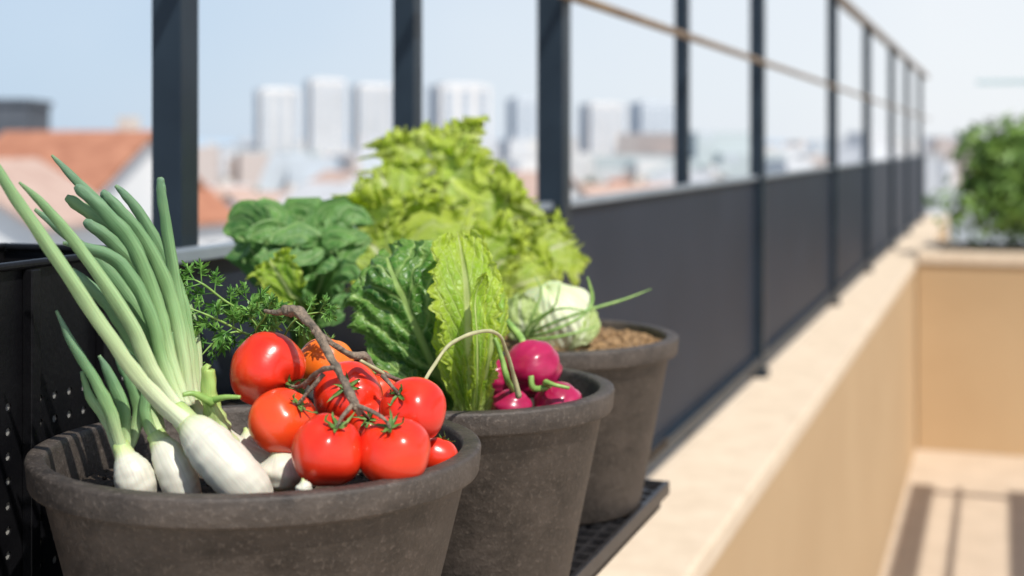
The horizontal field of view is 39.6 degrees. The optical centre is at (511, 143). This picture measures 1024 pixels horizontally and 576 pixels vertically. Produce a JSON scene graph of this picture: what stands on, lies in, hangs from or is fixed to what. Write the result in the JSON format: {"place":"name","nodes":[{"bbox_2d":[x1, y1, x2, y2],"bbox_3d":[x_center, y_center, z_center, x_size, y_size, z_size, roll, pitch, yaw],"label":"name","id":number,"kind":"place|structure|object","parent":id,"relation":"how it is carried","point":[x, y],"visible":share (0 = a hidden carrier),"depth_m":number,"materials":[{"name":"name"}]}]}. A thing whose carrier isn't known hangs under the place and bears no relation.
{"place":"outdoors","nodes":[
{"label":"outdoors","id":0,"kind":"place"},
{"bbox_2d":[0,99,52,133],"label":"office block","id":1,"kind":"structure","parent":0,"point":[24,114],"depth_m":116.28,"materials":[{"name":"grey concrete"}]},
{"bbox_2d":[0,158,104,244],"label":"tiled house","id":2,"kind":"structure","parent":0,"point":[52,186],"depth_m":49.27,"materials":[{"name":"tile"}]},
{"bbox_2d":[0,117,205,221],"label":"tiled house","id":3,"kind":"structure","parent":0,"point":[97,162],"depth_m":60.52,"materials":[{"name":"tile"}]},
{"bbox_2d":[199,184,230,244],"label":"tiled house","id":4,"kind":"structure","parent":0,"point":[214,208],"depth_m":70.00,"materials":[{"name":"tile"}]},
{"bbox_2d":[205,179,233,184],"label":"tiled house","id":5,"kind":"structure","parent":0,"point":[232,181],"depth_m":201.74,"materials":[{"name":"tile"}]},
{"bbox_2d":[207,179,253,191],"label":"tiled house","id":6,"kind":"structure","parent":0,"point":[227,182],"depth_m":180.03,"materials":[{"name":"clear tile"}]},
{"bbox_2d":[210,181,252,197],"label":"tiled house","id":7,"kind":"structure","parent":0,"point":[220,189],"depth_m":162.96,"materials":[{"name":"tile"}]},
{"bbox_2d":[254,88,299,152],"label":"apartment tower","id":8,"kind":"structure","parent":0,"point":[277,119],"depth_m":634.44,"materials":[{"name":"white concrete"}]},
{"bbox_2d":[308,167,365,182],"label":"tiled house","id":9,"kind":"structure","parent":0,"point":[333,176],"depth_m":249.30,"materials":[{"name":"tile"}]},
{"bbox_2d":[351,84,392,153],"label":"apartment tower","id":10,"kind":"structure","parent":0,"point":[371,109],"depth_m":654.29,"materials":[{"name":"white concrete"}]},
{"bbox_2d":[199,136,810,148],"bbox_3d":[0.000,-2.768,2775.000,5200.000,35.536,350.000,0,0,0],"label":"hills","id":11,"kind":"structure","parent":0,"point":[223,142],"depth_m":2681.45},
{"bbox_2d":[0,0,1023,141],"label":"sky","id":12,"kind":"structure","parent":0,"point":[92,59],"materials":[{"name":"blue"}]},
{"bbox_2d":[507,97,536,138],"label":"apartment tower","id":13,"kind":"structure","parent":0,"point":[521,117],"depth_m":694.12,"materials":[{"name":"white concrete"}]},
{"bbox_2d":[579,177,674,195],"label":"tiled house","id":14,"kind":"structure","parent":0,"point":[599,189],"depth_m":136.24,"materials":[{"name":"tile"}]},
{"bbox_2d":[269,190,1023,241],"bbox_3d":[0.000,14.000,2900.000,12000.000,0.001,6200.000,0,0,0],"label":"city ground","id":15,"kind":"structure","parent":0,"point":[964,235],"depth_m":265.37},
{"bbox_2d":[221,184,293,240],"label":"tiled house","id":16,"kind":"structure","parent":15,"relation":"on","point":[230,200],"depth_m":130.14,"materials":[{"name":"tile"}]},
{"bbox_2d":[278,182,352,203],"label":"tiled house","id":17,"kind":"structure","parent":15,"relation":"on","point":[323,191],"depth_m":129.28,"materials":[{"name":"white glass"}]},
{"bbox_2d":[305,78,345,154],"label":"apartment tower","id":18,"kind":"structure","parent":15,"relation":"on","point":[325,116],"depth_m":694.40,"materials":[{"name":"white concrete"}]},
{"bbox_2d":[428,83,490,139],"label":"apartment tower","id":19,"kind":"structure","parent":15,"relation":"on","point":[447,102],"depth_m":612.99,"materials":[{"name":"white concrete"}]},
{"bbox_2d":[490,171,588,202],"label":"tiled house","id":20,"kind":"structure","parent":15,"relation":"on","point":[529,178],"depth_m":123.61,"materials":[{"name":"tile"}]},
{"bbox_2d":[199,132,974,190],"bbox_3d":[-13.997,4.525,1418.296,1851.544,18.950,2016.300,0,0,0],"label":"distant district","id":21,"kind":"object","parent":15,"relation":"on","point":[648,155],"visible":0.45,"depth_m":450.84,"materials":[{"name":"white concrete"}]},
{"bbox_2d":[578,178,604,183],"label":"building","id":22,"kind":"structure","parent":15,"relation":"on","point":[588,181],"depth_m":248.80,"materials":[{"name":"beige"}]},
{"bbox_2d":[579,103,625,154],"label":"apartment tower","id":23,"kind":"structure","parent":15,"relation":"on","point":[601,125],"depth_m":713.66,"materials":[{"name":"white concrete"}]},
{"bbox_2d":[607,176,648,183],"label":"tiled house","id":24,"kind":"structure","parent":15,"relation":"on","point":[616,181],"depth_m":300.47,"materials":[{"name":"tile"}]},
{"bbox_2d":[623,175,645,183],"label":"building","id":25,"kind":"structure","parent":15,"relation":"on","point":[631,181],"depth_m":259.92,"materials":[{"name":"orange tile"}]},
{"bbox_2d":[629,102,674,132],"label":"apartment tower","id":26,"kind":"structure","parent":15,"relation":"on","point":[651,117],"depth_m":674.39,"materials":[{"name":"white concrete"}]},
{"bbox_2d":[643,166,729,183],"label":"tiled house","id":27,"kind":"structure","parent":0,"point":[668,176],"depth_m":190.13,"materials":[{"name":"white glass"}]},
{"bbox_2d":[880,447,1023,575],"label":"terrace floor","id":28,"kind":"structure","parent":0,"point":[960,513],"depth_m":8.35,"materials":[{"name":"tile"}]},
{"bbox_2d":[597,215,948,575],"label":"parapet wall","id":29,"kind":"structure","parent":28,"relation":"on","point":[798,460],"depth_m":4.92,"materials":[{"name":"beige paint"}]},
{"bbox_2d":[149,0,929,471],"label":"balcony railing","id":30,"kind":"object","parent":29,"relation":"on","point":[741,280],"visible":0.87,"depth_m":4.09,"materials":[{"name":"metal"}]},
{"bbox_2d":[648,436,667,462],"bbox_3d":[-0.163,0.615,1.410,0.385,0.449,1.160,0,0,19],"label":"plant shelf","id":31,"kind":"object","parent":29,"relation":"on","point":[659,444],"visible":0.1,"depth_m":1.85,"materials":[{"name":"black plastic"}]},
{"bbox_2d":[0,243,131,575],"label":"perforated crate","id":32,"kind":"object","parent":31,"relation":"on","point":[42,397],"visible":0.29,"depth_m":1.02,"materials":[{"name":"black plastic"}]},
{"bbox_2d":[220,350,366,405],"bbox_3d":[-0.170,0.332,1.671,0.198,0.113,0.670,0,0,19],"label":"greens planter","id":33,"kind":"object","parent":31,"relation":"on","point":[232,402],"depth_m":1.56,"materials":[{"name":"black plastic"}]},
{"bbox_2d":[223,195,373,394],"bbox_3d":[-0.220,0.169,1.427,0.155,0.229,0.227,0,0,0],"label":"leafy green","id":34,"kind":"object","parent":33,"relation":"on","point":[298,250],"visible":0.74,"depth_m":1.41,"materials":[{"name":"green plant"}]},
{"bbox_2d":[331,115,590,297],"bbox_3d":[-0.084,0.127,1.654,0.304,0.327,0.314,0,0,16],"label":"frilly lettuce","id":35,"kind":"object","parent":33,"relation":"on","point":[426,181],"visible":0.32,"depth_m":1.73,"materials":[{"name":"green plant"}]},
{"bbox_2d":[569,479,669,575],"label":"pot tray","id":36,"kind":"object","parent":31,"relation":"on","point":[598,548],"visible":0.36,"depth_m":1.39,"materials":[{"name":"plastic"}]},
{"bbox_2d":[24,404,480,575],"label":"plant pot","id":37,"kind":"object","parent":36,"relation":"on","point":[394,527],"visible":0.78,"depth_m":0.83,"materials":[{"name":"ceramic"}]},
{"bbox_2d":[179,258,263,325],"bbox_3d":[-0.198,0.104,0.961,0.063,0.059,0.027,0,0,-13],"label":"parsley sprig","id":38,"kind":"object","parent":37,"relation":"in","point":[185,277],"visible":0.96,"depth_m":0.95,"materials":[{"name":"green plant"}]},
{"bbox_2d":[80,459,370,493],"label":"soil","id":39,"kind":"structure","parent":37,"relation":"in","point":[103,477],"depth_m":0.96,"materials":[{"name":"black soil"}]},
{"bbox_2d":[55,310,157,491],"bbox_3d":[-0.248,0.166,0.888,0.062,0.128,0.036,0,0,17],"label":"spring onion","id":40,"kind":"object","parent":39,"relation":"on","point":[133,470],"visible":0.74,"depth_m":0.88,"materials":[{"name":"green plant"}]},
{"bbox_2d":[0,165,272,493],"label":"spring onion","id":41,"kind":"object","parent":39,"relation":"on","point":[141,308],"visible":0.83,"depth_m":0.89,"materials":[{"name":"green plant"}]},
{"bbox_2d":[120,332,200,493],"bbox_3d":[-0.219,0.171,0.896,0.030,0.118,0.067,0,0,-44],"label":"spring onion","id":42,"kind":"object","parent":39,"relation":"on","point":[175,471],"visible":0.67,"depth_m":0.88,"materials":[{"name":"white plant"}]},
{"bbox_2d":[51,154,301,491],"bbox_3d":[-0.212,0.118,0.935,0.191,0.222,0.040,0,0,20],"label":"spring onion","id":43,"kind":"object","parent":39,"relation":"on","point":[95,224],"visible":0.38,"depth_m":0.94,"materials":[{"name":"green plant"}]},
{"bbox_2d":[182,363,240,440],"bbox_3d":[-0.187,0.169,0.897,0.036,0.059,0.032,0,0,0],"label":"cut stalk","id":44,"kind":"object","parent":39,"relation":"on","point":[209,397],"visible":0.72,"depth_m":0.90,"materials":[{"name":"green plant"}]},
{"bbox_2d":[201,317,252,365],"bbox_3d":[-0.195,0.134,0.961,0.056,0.044,0.018,0,0,-43],"label":"parsley sprig","id":45,"kind":"object","parent":39,"relation":"on","point":[224,346],"visible":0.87,"depth_m":0.96,"materials":[{"name":"green plant"}]},
{"bbox_2d":[240,427,259,446],"bbox_3d":[-0.172,0.194,0.925,0.018,0.020,0.019,0,0,0],"label":"white bulb","id":46,"kind":"object","parent":39,"relation":"on","point":[245,434],"visible":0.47,"depth_m":0.92,"materials":[{"name":"white food"}]},
{"bbox_2d":[221,280,284,327],"bbox_3d":[-0.179,0.116,0.974,0.048,0.047,0.029,0,0,-29],"label":"parsley sprig","id":47,"kind":"object","parent":39,"relation":"on","point":[241,292],"visible":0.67,"depth_m":0.97,"materials":[{"name":"green plant"}]},
{"bbox_2d":[238,291,290,346],"bbox_3d":[-0.165,0.119,0.950,0.026,0.042,0.039,0,0,-35],"label":"parsley sprig","id":48,"kind":"object","parent":39,"relation":"on","point":[255,310],"visible":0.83,"depth_m":0.95,"materials":[{"name":"green plant"}]},
{"bbox_2d":[185,293,268,350],"bbox_3d":[-0.195,0.118,0.951,0.073,0.050,0.028,0,0,-30],"label":"parsley sprig","id":49,"kind":"object","parent":48,"relation":"attached to","point":[221,336],"visible":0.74,"depth_m":0.95,"materials":[{"name":"green plant"}]},
{"bbox_2d":[261,452,300,491],"bbox_3d":[-0.145,0.202,0.885,0.028,0.030,0.029,0,0,0],"label":"white bulb","id":50,"kind":"object","parent":39,"relation":"on","point":[280,470],"visible":0.82,"depth_m":0.88,"materials":[{"name":"white food"}]},
{"bbox_2d":[295,478,311,490],"bbox_3d":[-0.123,0.202,0.838,0.010,0.010,0.010,0,0,0],"label":"white bulb","id":51,"kind":"object","parent":39,"relation":"on","point":[303,484],"visible":0.72,"depth_m":0.83,"materials":[{"name":"white food"}]},
{"bbox_2d":[277,293,339,339],"bbox_3d":[-0.140,0.120,0.980,0.053,0.039,0.024,0,0,18],"label":"parsley sprig","id":52,"kind":"object","parent":39,"relation":"on","point":[302,329],"visible":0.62,"depth_m":0.97,"materials":[{"name":"green plant"}]},
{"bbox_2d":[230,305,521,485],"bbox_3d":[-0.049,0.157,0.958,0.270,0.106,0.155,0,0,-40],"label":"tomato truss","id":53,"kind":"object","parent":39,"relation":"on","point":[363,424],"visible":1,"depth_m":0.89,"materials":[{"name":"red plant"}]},
{"bbox_2d":[301,329,353,385],"bbox_3d":[-0.131,0.152,1.000,0.040,0.040,0.040,0,0,0],"label":"tomato","id":54,"kind":"object","parent":53,"relation":"on","point":[313,353],"visible":0.32,"depth_m":0.98,"materials":[{"name":"orange food"}]},
{"bbox_2d":[371,369,394,394],"bbox_3d":[-0.094,0.168,0.985,0.032,0.034,0.031,0,0,0],"label":"tomato","id":55,"kind":"object","parent":39,"relation":"on","point":[385,386],"visible":0.14,"depth_m":0.97,"materials":[{"name":"red food"}]},
{"bbox_2d":[426,432,457,467],"bbox_3d":[-0.049,0.202,0.925,0.028,0.030,0.028,0,0,0],"label":"tomato","id":56,"kind":"object","parent":39,"relation":"on","point":[442,449],"visible":0.51,"depth_m":0.92,"materials":[{"name":"red food"}]},
{"bbox_2d":[305,368,614,575],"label":"plant pot","id":57,"kind":"object","parent":36,"relation":"on","point":[520,504],"visible":0.34,"depth_m":1.10,"materials":[{"name":"ceramic"}]},
{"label":"soil","id":58,"kind":"object","parent":57,"relation":"in","visible":0},
{"bbox_2d":[344,238,453,410],"bbox_3d":[-0.081,0.157,1.186,0.116,0.157,0.088,0,0,0],"label":"romaine lettuce","id":59,"kind":"object","parent":58,"relation":"on","point":[390,300],"visible":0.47,"depth_m":1.16,"materials":[{"name":"green plant"}]},
{"bbox_2d":[427,228,509,410],"bbox_3d":[-0.037,0.145,1.121,0.063,0.153,0.066,0,0,25],"label":"romaine leaf bunch","id":60,"kind":"object","parent":58,"relation":"on","point":[465,291],"visible":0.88,"depth_m":1.11,"materials":[{"name":"green plant"}]},
{"bbox_2d":[492,359,508,397],"bbox_3d":[-0.015,0.199,1.190,0.033,0.041,0.033,0,0,0],"label":"radish","id":61,"kind":"object","parent":58,"relation":"on","point":[499,385],"visible":0.12,"depth_m":1.18,"materials":[{"name":"food"}]},
{"bbox_2d":[491,337,531,409],"bbox_3d":[-0.001,0.192,1.127,0.033,0.084,0.040,0,0,0],"label":"radish","id":62,"kind":"object","parent":58,"relation":"on","point":[505,399],"visible":0.49,"depth_m":1.12,"materials":[{"name":"food"}]},
{"bbox_2d":[504,319,562,397],"bbox_3d":[0.017,0.184,1.185,0.051,0.073,0.050,0,0,0],"label":"radish","id":63,"kind":"object","parent":58,"relation":"on","point":[539,360],"visible":0.62,"depth_m":1.17,"materials":[{"name":"pink food"}]},
{"bbox_2d":[528,375,581,406],"bbox_3d":[0.035,0.210,1.143,0.040,0.053,0.046,0,0,26],"label":"radish","id":64,"kind":"object","parent":58,"relation":"on","point":[550,392],"visible":0.48,"depth_m":1.13,"materials":[{"name":"pink food"}]},
{"bbox_2d":[503,319,678,525],"bbox_3d":[0.035,0.289,1.500,0.280,0.178,0.280,0,0,0],"label":"plant pot","id":65,"kind":"object","parent":36,"relation":"on","point":[635,376],"visible":0.38,"depth_m":1.41,"materials":[{"name":"ceramic"}]},
{"bbox_2d":[504,326,661,350],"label":"soil","id":66,"kind":"structure","parent":65,"relation":"in","point":[607,338],"depth_m":1.47,"materials":[{"name":"brown soil"}]},
{"bbox_2d":[507,281,600,350],"bbox_3d":[0.037,0.178,1.444,0.104,0.076,0.094,0,0,0],"label":"cabbage","id":67,"kind":"object","parent":66,"relation":"on","point":[521,309],"visible":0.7,"depth_m":1.42,"materials":[{"name":"green plant"}]},
{"bbox_2d":[522,276,650,340],"bbox_3d":[0.072,0.159,1.384,0.130,0.065,0.035,0,0,0],"label":"chive tuft","id":68,"kind":"object","parent":66,"relation":"on","point":[527,333],"visible":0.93,"depth_m":1.38,"materials":[{"name":"green plant"}]},
{"bbox_2d":[917,241,1023,455],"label":"stucco planter","id":69,"kind":"object","parent":28,"relation":"on","point":[970,347],"visible":1,"depth_m":10.13,"materials":[{"name":"paint"}]},
{"bbox_2d":[924,110,1023,247],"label":"hedge shrub","id":70,"kind":"object","parent":69,"relation":"on","point":[992,181],"visible":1,"depth_m":10.35,"materials":[{"name":"green plant"}]},
{"bbox_2d":[976,79,1023,84],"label":"metal balustrade","id":71,"kind":"object","parent":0,"point":[1000,82],"visible":1,"depth_m":11.96,"materials":[{"name":"white metal"}]}
]}

